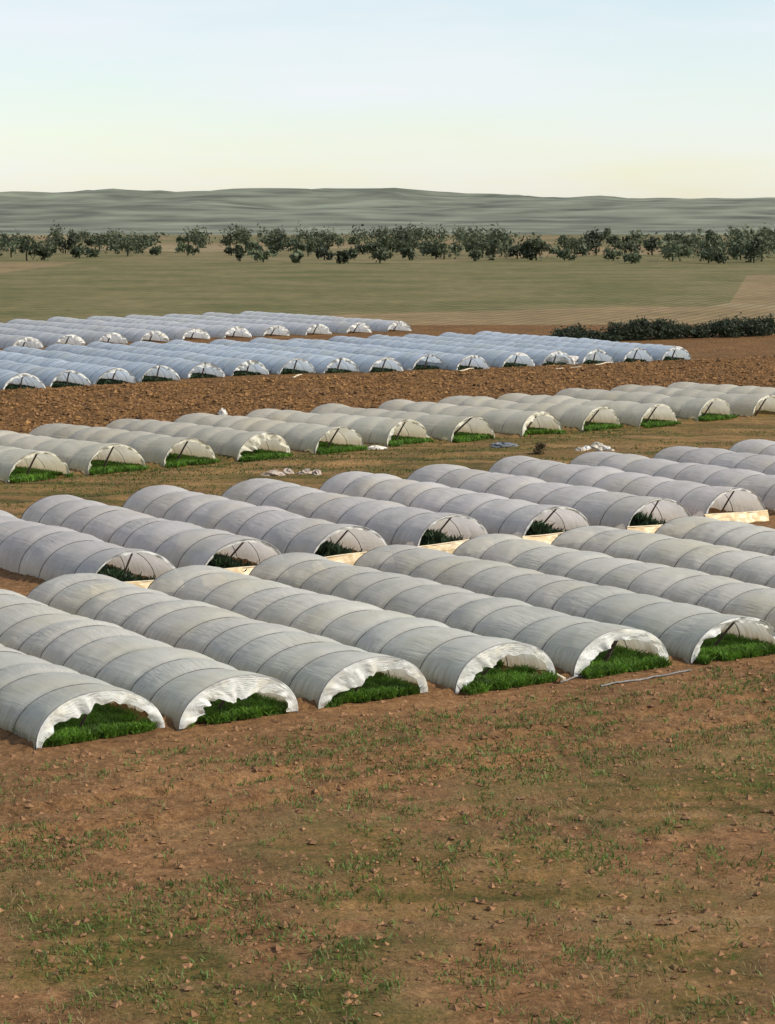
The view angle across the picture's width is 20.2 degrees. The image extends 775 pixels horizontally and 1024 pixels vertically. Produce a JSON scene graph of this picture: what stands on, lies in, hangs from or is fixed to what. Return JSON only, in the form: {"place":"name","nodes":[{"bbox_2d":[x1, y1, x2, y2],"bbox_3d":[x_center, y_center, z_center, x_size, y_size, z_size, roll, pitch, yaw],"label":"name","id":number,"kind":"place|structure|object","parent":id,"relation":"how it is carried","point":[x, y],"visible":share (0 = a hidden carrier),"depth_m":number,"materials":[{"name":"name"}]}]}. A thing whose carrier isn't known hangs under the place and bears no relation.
{"place":"outdoors","nodes":[
{"label":"outdoors","id":0,"kind":"place"},
{"bbox_2d":[0,235,774,1023],"bbox_3d":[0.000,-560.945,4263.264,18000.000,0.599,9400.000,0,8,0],"label":"ground","id":1,"kind":"structure","parent":0,"point":[462,293],"depth_m":38.52,"materials":[{"name":"soil"}]},
{"bbox_2d":[0,334,43,348],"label":"crop tunnel","id":2,"kind":"structure","parent":1,"relation":"on","point":[6,341],"depth_m":172.29,"materials":[{"name":"white plastic"}]},
{"bbox_2d":[0,369,45,389],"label":"crop tunnel","id":3,"kind":"structure","parent":1,"relation":"on","point":[7,377],"depth_m":130.88,"materials":[{"name":"white plastic"}]},
{"bbox_2d":[0,446,69,483],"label":"crop tunnel","id":4,"kind":"structure","parent":1,"relation":"on","point":[11,458],"depth_m":85.53,"materials":[{"name":"white plastic"}]},
{"bbox_2d":[0,327,85,345],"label":"crop tunnel","id":5,"kind":"structure","parent":1,"relation":"on","point":[46,338],"depth_m":177.45,"materials":[{"name":"white plastic"}]},
{"bbox_2d":[0,360,90,386],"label":"crop tunnel","id":6,"kind":"structure","parent":1,"relation":"on","point":[47,376],"depth_m":134.83,"materials":[{"name":"white plastic"}]},
{"bbox_2d":[0,323,127,343],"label":"crop tunnel","id":7,"kind":"structure","parent":1,"relation":"on","point":[88,336],"depth_m":182.12,"materials":[{"name":"white plastic"}]},
{"bbox_2d":[0,351,135,384],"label":"crop tunnel","id":8,"kind":"structure","parent":1,"relation":"on","point":[93,373],"depth_m":138.64,"materials":[{"name":"white plastic"}]},
{"bbox_2d":[0,430,144,474],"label":"crop tunnel","id":9,"kind":"structure","parent":1,"relation":"on","point":[77,455],"depth_m":88.97,"materials":[{"name":"white plastic"}]},
{"bbox_2d":[0,644,164,749],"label":"crop tunnel","id":10,"kind":"structure","parent":1,"relation":"on","point":[40,698],"depth_m":42.82,"materials":[{"name":"plastic"}]},
{"bbox_2d":[0,510,174,587],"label":"crop tunnel","id":11,"kind":"structure","parent":1,"relation":"on","point":[40,550],"depth_m":61.12,"materials":[{"name":"plastic"}]},
{"bbox_2d":[7,319,168,341],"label":"crop tunnel","id":12,"kind":"structure","parent":1,"relation":"on","point":[132,334],"depth_m":186.21,"materials":[{"name":"white plastic"}]},
{"bbox_2d":[2,346,180,381],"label":"crop tunnel","id":13,"kind":"structure","parent":1,"relation":"on","point":[138,371],"depth_m":142.82,"materials":[{"name":"white plastic"}]},
{"bbox_2d":[29,423,215,466],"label":"crop tunnel","id":14,"kind":"structure","parent":1,"relation":"on","point":[152,447],"depth_m":91.92,"materials":[{"name":"white plastic"}]},
{"bbox_2d":[46,317,209,339],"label":"crop tunnel","id":15,"kind":"structure","parent":1,"relation":"on","point":[176,333],"depth_m":190.47,"materials":[{"name":"white plastic"}]},
{"bbox_2d":[43,344,224,378],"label":"crop tunnel","id":16,"kind":"structure","parent":1,"relation":"on","point":[183,368],"depth_m":145.61,"materials":[{"name":"white plastic"}]},
{"bbox_2d":[0,589,297,730],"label":"crop tunnel","id":17,"kind":"structure","parent":1,"relation":"on","point":[181,688],"depth_m":46.11,"materials":[{"name":"plastic"}]},
{"bbox_2d":[20,495,280,574],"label":"crop tunnel","id":18,"kind":"structure","parent":1,"relation":"on","point":[176,544],"depth_m":64.22,"materials":[{"name":"plastic"}]},
{"bbox_2d":[86,316,251,337],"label":"crop tunnel","id":19,"kind":"structure","parent":1,"relation":"on","point":[218,331],"depth_m":193.02,"materials":[{"name":"white plastic"}]},
{"bbox_2d":[86,341,268,375],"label":"crop tunnel","id":20,"kind":"structure","parent":1,"relation":"on","point":[228,366],"depth_m":147.66,"materials":[{"name":"white plastic"}]},
{"bbox_2d":[106,419,289,459],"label":"crop tunnel","id":21,"kind":"structure","parent":1,"relation":"on","point":[228,441],"depth_m":93.96,"materials":[{"name":"white plastic"}]},
{"bbox_2d":[124,314,289,336],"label":"crop tunnel","id":22,"kind":"structure","parent":1,"relation":"on","point":[261,330],"depth_m":195.74,"materials":[{"name":"white plastic"}]},
{"bbox_2d":[128,341,315,374],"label":"crop tunnel","id":23,"kind":"structure","parent":1,"relation":"on","point":[273,364],"depth_m":148.78,"materials":[{"name":"white plastic"}]},
{"bbox_2d":[218,408,227,414],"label":"plastic scrap","id":24,"kind":"object","parent":1,"relation":"on","point":[222,411],"visible":0.86,"depth_m":113.52,"materials":[{"name":"white plastic"}]},
{"bbox_2d":[26,573,427,708],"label":"crop tunnel","id":25,"kind":"structure","parent":1,"relation":"on","point":[321,671],"depth_m":49.00,"materials":[{"name":"plastic"}]},
{"bbox_2d":[162,314,331,334],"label":"crop tunnel","id":26,"kind":"structure","parent":1,"relation":"on","point":[295,328],"depth_m":197.16,"materials":[{"name":"white plastic"}]},
{"bbox_2d":[122,485,387,564],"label":"crop tunnel","id":27,"kind":"structure","parent":1,"relation":"on","point":[282,530],"depth_m":66.65,"materials":[{"name":"plastic"}]},
{"bbox_2d":[167,340,358,373],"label":"crop tunnel","id":28,"kind":"structure","parent":1,"relation":"on","point":[321,364],"depth_m":148.14,"materials":[{"name":"white plastic"}]},
{"bbox_2d":[174,413,363,453],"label":"crop tunnel","id":29,"kind":"structure","parent":1,"relation":"on","point":[301,436],"depth_m":96.93,"materials":[{"name":"white plastic"}]},
{"bbox_2d":[260,469,285,475],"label":"plastic scrap","id":30,"kind":"object","parent":1,"relation":"on","point":[274,472],"visible":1,"depth_m":86.52,"materials":[{"name":"white plastic"}]},
{"bbox_2d":[202,312,371,333],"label":"crop tunnel","id":31,"kind":"structure","parent":1,"relation":"on","point":[344,327],"depth_m":200.42,"materials":[{"name":"white plastic"}]},
{"bbox_2d":[282,468,293,473],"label":"plastic scrap","id":32,"kind":"object","parent":1,"relation":"on","point":[287,471],"visible":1,"depth_m":87.06,"materials":[{"name":"white plastic"}]},
{"bbox_2d":[296,468,311,473],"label":"plastic scrap","id":33,"kind":"object","parent":1,"relation":"on","point":[306,471],"visible":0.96,"depth_m":86.71,"materials":[{"name":"white plastic"}]},
{"bbox_2d":[208,339,403,372],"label":"crop tunnel","id":34,"kind":"structure","parent":1,"relation":"on","point":[365,363],"depth_m":150.10,"materials":[{"name":"white plastic"}]},
{"bbox_2d":[312,469,321,474],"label":"plastic scrap","id":35,"kind":"object","parent":1,"relation":"on","point":[316,472],"visible":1,"depth_m":86.29,"materials":[{"name":"white plastic"}]},
{"bbox_2d":[240,311,411,331],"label":"crop tunnel","id":36,"kind":"structure","parent":1,"relation":"on","point":[379,325],"depth_m":203.54,"materials":[{"name":"white plastic"}]},
{"bbox_2d":[246,409,429,445],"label":"crop tunnel","id":37,"kind":"structure","parent":1,"relation":"on","point":[379,430],"depth_m":99.92,"materials":[{"name":"white plastic"}]},
{"bbox_2d":[5,356,683,389],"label":"crop plants","id":38,"kind":"object","parent":1,"relation":"on","point":[199,375],"visible":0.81,"depth_m":143.88,"materials":[{"name":"green plant"}]},
{"bbox_2d":[249,337,443,369],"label":"crop tunnel","id":39,"kind":"structure","parent":1,"relation":"on","point":[407,361],"depth_m":154.04,"materials":[{"name":"white plastic"}]},
{"bbox_2d":[148,565,554,692],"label":"crop tunnel","id":40,"kind":"structure","parent":1,"relation":"on","point":[446,656],"depth_m":50.27,"materials":[{"name":"plastic"}]},
{"bbox_2d":[221,478,487,553],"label":"crop tunnel","id":41,"kind":"structure","parent":1,"relation":"on","point":[392,523],"depth_m":68.67,"materials":[{"name":"plastic"}]},
{"bbox_2d":[9,412,736,481],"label":"crop plants","id":42,"kind":"object","parent":1,"relation":"on","point":[17,474],"visible":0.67,"depth_m":93.74,"materials":[{"name":"green plant"}]},
{"bbox_2d":[368,445,386,449],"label":"plastic scrap","id":43,"kind":"object","parent":1,"relation":"on","point":[375,447],"visible":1,"depth_m":96.34,"materials":[{"name":"white plastic"}]},
{"bbox_2d":[97,510,665,581],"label":"crop plants","id":44,"kind":"object","parent":1,"relation":"on","point":[428,537],"visible":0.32,"depth_m":63.62,"materials":[{"name":"green plant"}]},
{"bbox_2d":[0,661,774,1023],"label":"weeds","id":45,"kind":"object","parent":1,"relation":"on","point":[420,867],"visible":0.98,"depth_m":34.48,"materials":[{"name":"green plant"}]},
{"bbox_2d":[0,659,774,1023],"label":"soil clods","id":46,"kind":"object","parent":1,"relation":"on","point":[362,917],"visible":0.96,"depth_m":34.58,"materials":[{"name":"brown soil"}]},
{"bbox_2d":[0,220,774,263],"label":"tree belt","id":47,"kind":"object","parent":1,"relation":"on","point":[751,244],"visible":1,"depth_m":626.97,"materials":[{"name":"green plant"}]},
{"bbox_2d":[0,355,774,431],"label":"soil clods","id":48,"kind":"object","parent":1,"relation":"on","point":[279,386],"visible":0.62,"depth_m":130.51,"materials":[{"name":"brown soil"}]},
{"bbox_2d":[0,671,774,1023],"bbox_3d":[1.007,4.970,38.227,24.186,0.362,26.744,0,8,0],"label":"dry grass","id":49,"kind":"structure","parent":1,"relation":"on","point":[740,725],"depth_m":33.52,"materials":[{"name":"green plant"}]},
{"bbox_2d":[0,427,774,508],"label":"weeds","id":50,"kind":"object","parent":1,"relation":"on","point":[293,457],"visible":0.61,"depth_m":90.18,"materials":[{"name":"green plant"}]},
{"bbox_2d":[289,338,489,370],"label":"crop tunnel","id":51,"kind":"structure","parent":1,"relation":"on","point":[452,361],"depth_m":150.31,"materials":[{"name":"white plastic"}]},
{"bbox_2d":[13,630,774,746],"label":"crop plants","id":52,"kind":"object","parent":1,"relation":"on","point":[106,720],"visible":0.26,"depth_m":46.32,"materials":[{"name":"green plant"}]},
{"bbox_2d":[310,403,494,441],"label":"crop tunnel","id":53,"kind":"structure","parent":1,"relation":"on","point":[443,427],"depth_m":101.56,"materials":[{"name":"white plastic"}]},
{"bbox_2d":[327,336,534,367],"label":"crop tunnel","id":54,"kind":"structure","parent":1,"relation":"on","point":[496,358],"depth_m":156.32,"materials":[{"name":"white plastic"}]},
{"bbox_2d":[319,471,589,543],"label":"crop tunnel","id":55,"kind":"structure","parent":1,"relation":"on","point":[493,514],"depth_m":70.83,"materials":[{"name":"plastic"}]},
{"bbox_2d":[249,552,668,676],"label":"crop tunnel","id":56,"kind":"structure","parent":1,"relation":"on","point":[572,645],"depth_m":52.23,"materials":[{"name":"plastic"}]},
{"bbox_2d":[377,399,561,436],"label":"crop tunnel","id":57,"kind":"structure","parent":1,"relation":"on","point":[509,421],"depth_m":104.25,"materials":[{"name":"white plastic"}]},
{"bbox_2d":[368,334,573,365],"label":"crop tunnel","id":58,"kind":"structure","parent":1,"relation":"on","point":[538,356],"depth_m":158.28,"materials":[{"name":"white plastic"}]},
{"bbox_2d":[490,442,518,447],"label":"tarp","id":59,"kind":"object","parent":1,"relation":"on","point":[501,444],"visible":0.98,"depth_m":97.22,"materials":[{"name":"plastic"}]},
{"bbox_2d":[403,334,613,364],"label":"crop tunnel","id":60,"kind":"structure","parent":1,"relation":"on","point":[582,354],"depth_m":158.72,"materials":[{"name":"white plastic"}]},
{"bbox_2d":[437,396,619,430],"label":"crop tunnel","id":61,"kind":"structure","parent":1,"relation":"on","point":[572,415],"depth_m":106.91,"materials":[{"name":"white plastic"}]},
{"bbox_2d":[533,441,546,454],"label":"dry bush","id":62,"kind":"object","parent":1,"relation":"on","point":[540,448],"visible":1,"depth_m":93.98,"materials":[{"name":"brown plant"}]},
{"bbox_2d":[439,332,652,361],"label":"crop tunnel","id":63,"kind":"structure","parent":1,"relation":"on","point":[618,354],"depth_m":160.54,"materials":[{"name":"white plastic"}]},
{"bbox_2d":[407,464,690,532],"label":"crop tunnel","id":64,"kind":"structure","parent":1,"relation":"on","point":[594,506],"depth_m":72.63,"materials":[{"name":"plastic"}]},
{"bbox_2d":[557,673,565,679],"bbox_3d":[3.799,3.622,47.753,0.074,0.095,0.743,-1,8,-10],"label":"wood offcut","id":65,"kind":"object","parent":1,"relation":"on","point":[561,677],"visible":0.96,"depth_m":47.59,"materials":[{"name":"beige wood"}]},
{"bbox_2d":[354,544,774,664],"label":"crop tunnel","id":66,"kind":"structure","parent":1,"relation":"on","point":[684,631],"depth_m":53.83,"materials":[{"name":"plastic"}]},
{"bbox_2d":[545,356,586,364],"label":"film heap","id":67,"kind":"object","parent":1,"relation":"on","point":[563,359],"visible":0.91,"depth_m":153.55,"materials":[{"name":"plastic"}]},
{"bbox_2d":[544,326,589,338],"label":"shrub","id":68,"kind":"object","parent":1,"relation":"on","point":[563,334],"visible":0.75,"depth_m":180.82,"materials":[{"name":"green plant"}]},
{"bbox_2d":[546,323,608,339],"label":"shrub","id":69,"kind":"object","parent":1,"relation":"on","point":[579,327],"visible":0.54,"depth_m":181.64,"materials":[{"name":"green plant"}]},
{"bbox_2d":[575,447,585,450],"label":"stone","id":70,"kind":"object","parent":1,"relation":"on","point":[580,449],"visible":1,"depth_m":95.68,"materials":[{"name":"stone"}]},
{"bbox_2d":[475,331,690,360],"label":"crop tunnel","id":71,"kind":"structure","parent":1,"relation":"on","point":[658,352],"depth_m":162.85,"materials":[{"name":"white plastic"}]},
{"bbox_2d":[498,393,676,427],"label":"crop tunnel","id":72,"kind":"structure","parent":1,"relation":"on","point":[631,413],"depth_m":108.49,"materials":[{"name":"white plastic"}]},
{"bbox_2d":[559,670,626,682],"bbox_3d":[4.944,3.584,48.507,3.029,0.075,0.196,-6,9,-36],"label":"irrigation hose","id":73,"kind":"object","parent":1,"relation":"on","point":[568,679],"visible":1,"depth_m":47.79,"materials":[{"name":"grey plastic"}]},
{"bbox_2d":[585,330,603,339],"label":"shrub","id":74,"kind":"object","parent":1,"relation":"on","point":[597,333],"visible":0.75,"depth_m":182.19,"materials":[{"name":"green plant"}]},
{"bbox_2d":[597,331,629,341],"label":"shrub","id":75,"kind":"object","parent":1,"relation":"on","point":[614,337],"visible":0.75,"depth_m":182.71,"materials":[{"name":"green plant"}]},
{"bbox_2d":[453,534,774,629],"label":"crop tunnel","id":76,"kind":"structure","parent":1,"relation":"on","point":[724,595],"depth_m":57.40,"materials":[{"name":"plastic"}]},
{"bbox_2d":[600,319,653,340],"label":"shrub","id":77,"kind":"object","parent":1,"relation":"on","point":[626,329],"visible":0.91,"depth_m":184.04,"materials":[{"name":"green plant"}]},
{"bbox_2d":[488,456,768,522],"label":"crop tunnel","id":78,"kind":"structure","parent":1,"relation":"on","point":[745,505],"depth_m":75.26,"materials":[{"name":"plastic"}]},
{"bbox_2d":[629,316,655,339],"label":"shrub","id":79,"kind":"object","parent":1,"relation":"on","point":[643,323],"visible":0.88,"depth_m":185.01,"materials":[{"name":"green plant"}]},
{"bbox_2d":[556,388,732,421],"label":"crop tunnel","id":80,"kind":"structure","parent":1,"relation":"on","point":[686,407],"depth_m":112.14,"materials":[{"name":"white plastic"}]},
{"bbox_2d":[600,669,690,686],"bbox_3d":[5.701,3.657,47.859,2.672,0.083,0.091,-6,9,-36],"label":"irrigation hose","id":81,"kind":"object","parent":1,"relation":"on","point":[645,678],"visible":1,"depth_m":47.83,"materials":[{"name":"grey plastic"}]},
{"bbox_2d":[551,526,774,587],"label":"crop tunnel","id":82,"kind":"structure","parent":1,"relation":"on","point":[734,563],"depth_m":61.64,"materials":[{"name":"plastic"}]},
{"bbox_2d":[647,317,682,339],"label":"shrub","id":83,"kind":"object","parent":1,"relation":"on","point":[661,330],"visible":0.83,"depth_m":185.51,"materials":[{"name":"green plant"}]},
{"bbox_2d":[569,451,774,509],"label":"crop tunnel","id":84,"kind":"structure","parent":1,"relation":"on","point":[761,485],"depth_m":79.35,"materials":[{"name":"plastic"}]},
{"bbox_2d":[655,320,702,338],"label":"shrub","id":85,"kind":"object","parent":1,"relation":"on","point":[686,330],"visible":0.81,"depth_m":186.91,"materials":[{"name":"green plant"}]},
{"bbox_2d":[610,384,774,417],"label":"crop tunnel","id":86,"kind":"structure","parent":1,"relation":"on","point":[744,404],"depth_m":114.19,"materials":[{"name":"white plastic"}]},
{"bbox_2d":[688,323,715,337],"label":"shrub","id":87,"kind":"object","parent":1,"relation":"on","point":[706,330],"visible":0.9,"depth_m":187.85,"materials":[{"name":"green plant"}]},
{"bbox_2d":[653,446,774,474],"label":"crop tunnel","id":88,"kind":"structure","parent":1,"relation":"on","point":[764,464],"depth_m":83.95,"materials":[{"name":"plastic"}]},
{"bbox_2d":[654,516,774,555],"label":"crop tunnel","id":89,"kind":"structure","parent":1,"relation":"on","point":[743,536],"depth_m":65.12,"materials":[{"name":"plastic"}]},
{"bbox_2d":[666,382,774,394],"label":"crop tunnel","id":90,"kind":"structure","parent":1,"relation":"on","point":[728,388],"depth_m":119.17,"materials":[{"name":"white plastic"}]},
{"bbox_2d":[703,315,744,337],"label":"shrub","id":91,"kind":"object","parent":1,"relation":"on","point":[723,328],"visible":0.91,"depth_m":188.87,"materials":[{"name":"green plant"}]},
{"bbox_2d":[726,312,768,336],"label":"shrub","id":92,"kind":"object","parent":1,"relation":"on","point":[754,328],"visible":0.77,"depth_m":190.38,"materials":[{"name":"green plant"}]},
{"bbox_2d":[729,439,774,455],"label":"crop tunnel","id":93,"kind":"structure","parent":1,"relation":"on","point":[760,446],"depth_m":88.01,"materials":[{"name":"plastic"}]},
{"bbox_2d":[757,313,774,335],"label":"shrub","id":94,"kind":"object","parent":1,"relation":"on","point":[770,322],"visible":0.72,"depth_m":191.77,"materials":[{"name":"green plant"}]},
{"bbox_2d":[0,188,774,234],"bbox_3d":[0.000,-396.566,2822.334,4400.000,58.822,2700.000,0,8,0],"label":"hills","id":95,"kind":"structure","parent":0,"point":[99,212],"depth_m":2270.94,"materials":[{"name":"green plant"}]},
{"bbox_2d":[0,0,774,198],"label":"sky","id":96,"kind":"structure","parent":0,"point":[538,98],"materials":[{"name":"blue"}]},
{"bbox_2d":[590,443,597,448],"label":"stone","id":97,"kind":"object","parent":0,"point":[593,446],"visible":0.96,"depth_m":96.57,"materials":[{"name":"stone"}]}
]}

